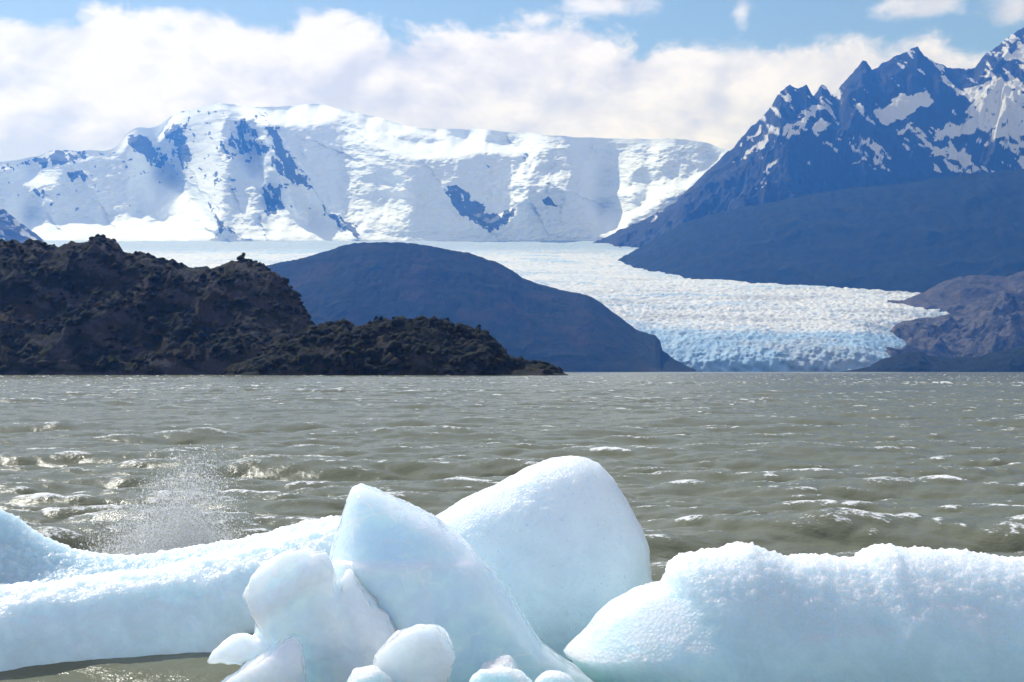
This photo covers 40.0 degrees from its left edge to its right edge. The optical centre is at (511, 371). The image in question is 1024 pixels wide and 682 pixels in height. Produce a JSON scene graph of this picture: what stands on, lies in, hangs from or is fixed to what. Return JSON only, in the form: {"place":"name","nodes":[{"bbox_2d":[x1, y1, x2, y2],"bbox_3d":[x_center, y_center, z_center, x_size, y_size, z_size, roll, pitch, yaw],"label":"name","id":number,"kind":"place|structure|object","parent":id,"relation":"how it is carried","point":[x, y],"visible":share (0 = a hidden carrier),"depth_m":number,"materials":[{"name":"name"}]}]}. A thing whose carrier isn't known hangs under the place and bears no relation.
{"place":"outdoors","nodes":[
{"label":"outdoors","id":0,"kind":"place"},
{"bbox_2d":[0,207,47,244],"bbox_3d":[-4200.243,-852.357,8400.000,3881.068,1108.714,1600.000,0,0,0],"label":"snowy hillside","id":1,"kind":"structure","parent":0,"point":[12,227],"depth_m":8319.18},
{"bbox_2d":[0,235,311,374],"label":"rocky island","id":2,"kind":"structure","parent":0,"point":[58,347],"depth_m":765.05,"materials":[{"name":"black stone"}]},
{"bbox_2d":[0,234,314,371],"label":"island scrub","id":3,"kind":"object","parent":2,"relation":"on","point":[75,320],"visible":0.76,"depth_m":761.84,"materials":[{"name":"brown plant"}]},
{"bbox_2d":[0,103,729,241],"bbox_3d":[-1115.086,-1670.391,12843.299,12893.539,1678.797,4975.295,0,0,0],"label":"snow mountain","id":4,"kind":"structure","parent":0,"point":[235,172],"depth_m":11196.42,"materials":[{"name":"white snow"}]},
{"bbox_2d":[225,320,567,375],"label":"headland","id":5,"kind":"structure","parent":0,"point":[435,334],"depth_m":647.63,"materials":[{"name":"black stone"}]},
{"bbox_2d":[224,315,562,373],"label":"headland scrub","id":6,"kind":"object","parent":5,"relation":"on","point":[343,329],"visible":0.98,"depth_m":656.58,"materials":[{"name":"green plant"}]},
{"bbox_2d":[266,242,697,371],"bbox_3d":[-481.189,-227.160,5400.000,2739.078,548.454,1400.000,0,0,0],"label":"forested hill","id":7,"kind":"structure","parent":0,"point":[514,314],"depth_m":5099.87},
{"bbox_2d":[44,240,948,371],"bbox_3d":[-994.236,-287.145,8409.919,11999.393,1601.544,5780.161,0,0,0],"label":"glacier","id":8,"kind":"object","parent":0,"point":[711,325],"visible":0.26,"depth_m":6603.16,"materials":[{"name":"white ice"}]},
{"bbox_2d":[0,372,1023,681],"bbox_3d":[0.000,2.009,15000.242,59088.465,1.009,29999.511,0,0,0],"label":"lake water","id":9,"kind":"structure","parent":0,"point":[840,464],"depth_m":33.06,"materials":[{"name":"grey liquid"}]},
{"bbox_2d":[0,508,340,671],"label":"iceberg","id":10,"kind":"object","parent":9,"relation":"on","point":[60,602],"visible":0.41,"depth_m":10.02,"materials":[{"name":"white ice"}]},
{"bbox_2d":[63,443,277,554],"bbox_3d":[-3.003,1.210,12.332,2.288,1.164,1.763,0,0,0],"label":"spray","id":11,"kind":"object","parent":9,"relation":"on","point":[167,542],"visible":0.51,"depth_m":12.23,"materials":[{"name":"white liquid"}]},
{"bbox_2d":[207,547,397,681],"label":"iceberg","id":12,"kind":"object","parent":9,"relation":"on","point":[314,618],"visible":0.88,"depth_m":8.46,"materials":[{"name":"white ice"}]},
{"bbox_2d":[347,665,393,681],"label":"ice chunk","id":13,"kind":"object","parent":9,"relation":"on","point":[371,673],"visible":1,"depth_m":7.89,"materials":[{"name":"white ice"}]},
{"bbox_2d":[372,624,454,681],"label":"ice chunk","id":14,"kind":"object","parent":9,"relation":"on","point":[420,653],"visible":0.93,"depth_m":8.02,"materials":[{"name":"white ice"}]},
{"bbox_2d":[329,483,593,681],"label":"iceberg","id":15,"kind":"object","parent":9,"relation":"on","point":[409,564],"visible":0.63,"depth_m":8.88,"materials":[{"name":"white ice"}]},
{"bbox_2d":[469,666,531,681],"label":"ice chunk","id":16,"kind":"object","parent":9,"relation":"on","point":[501,674],"visible":1,"depth_m":8.13,"materials":[{"name":"white ice"}]},
{"bbox_2d":[481,655,519,669],"bbox_3d":[-0.062,2.002,8.430,0.301,0.589,0.172,0,0,0],"label":"ice chunk","id":17,"kind":"object","parent":9,"relation":"on","point":[506,661],"visible":0.45,"depth_m":8.42,"materials":[{"name":"white ice"}]},
{"bbox_2d":[436,456,652,659],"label":"iceberg","id":18,"kind":"object","parent":9,"relation":"on","point":[560,545],"visible":0.45,"depth_m":10.01,"materials":[{"name":"white ice"}]},
{"bbox_2d":[535,670,574,681],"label":"ice chunk","id":19,"kind":"object","parent":9,"relation":"on","point":[552,676],"visible":1,"depth_m":8.18,"materials":[{"name":"white ice"}]},
{"bbox_2d":[563,541,1023,681],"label":"iceberg","id":20,"kind":"object","parent":9,"relation":"on","point":[736,611],"visible":1,"depth_m":8.31,"materials":[{"name":"white ice"}]},
{"bbox_2d":[0,0,1023,161],"label":"sky","id":21,"kind":"structure","parent":0,"point":[76,75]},
{"bbox_2d":[593,28,1023,247],"bbox_3d":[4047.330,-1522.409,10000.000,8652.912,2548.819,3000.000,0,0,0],"label":"jagged mountain","id":22,"kind":"structure","parent":0,"point":[914,114],"depth_m":9650.89,"materials":[{"name":"blue stone"}]},
{"bbox_2d":[618,169,1023,292],"bbox_3d":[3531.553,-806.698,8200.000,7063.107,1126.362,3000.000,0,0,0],"label":"forested slope","id":23,"kind":"structure","parent":0,"point":[921,236],"depth_m":7660.45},
{"bbox_2d":[841,345,1023,371],"bbox_3d":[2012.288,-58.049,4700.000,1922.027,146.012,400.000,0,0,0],"label":"wooded shore","id":24,"kind":"structure","parent":0,"point":[1009,360],"depth_m":4580.56,"materials":[{"name":"foliage"},{"name":"rock"},{"name":"soil"}]},
{"bbox_2d":[885,283,1023,357],"bbox_3d":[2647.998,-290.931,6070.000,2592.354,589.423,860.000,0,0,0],"label":"rocky hill","id":25,"kind":"structure","parent":0,"point":[990,323],"depth_m":5926.19,"materials":[{"name":"stone"}]},
{"bbox_2d":[887,271,1023,313],"bbox_3d":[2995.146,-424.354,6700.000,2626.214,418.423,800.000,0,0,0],"label":"bare slope","id":26,"kind":"structure","parent":0,"point":[953,295],"depth_m":6590.03,"materials":[{"name":"stone"}]}
]}

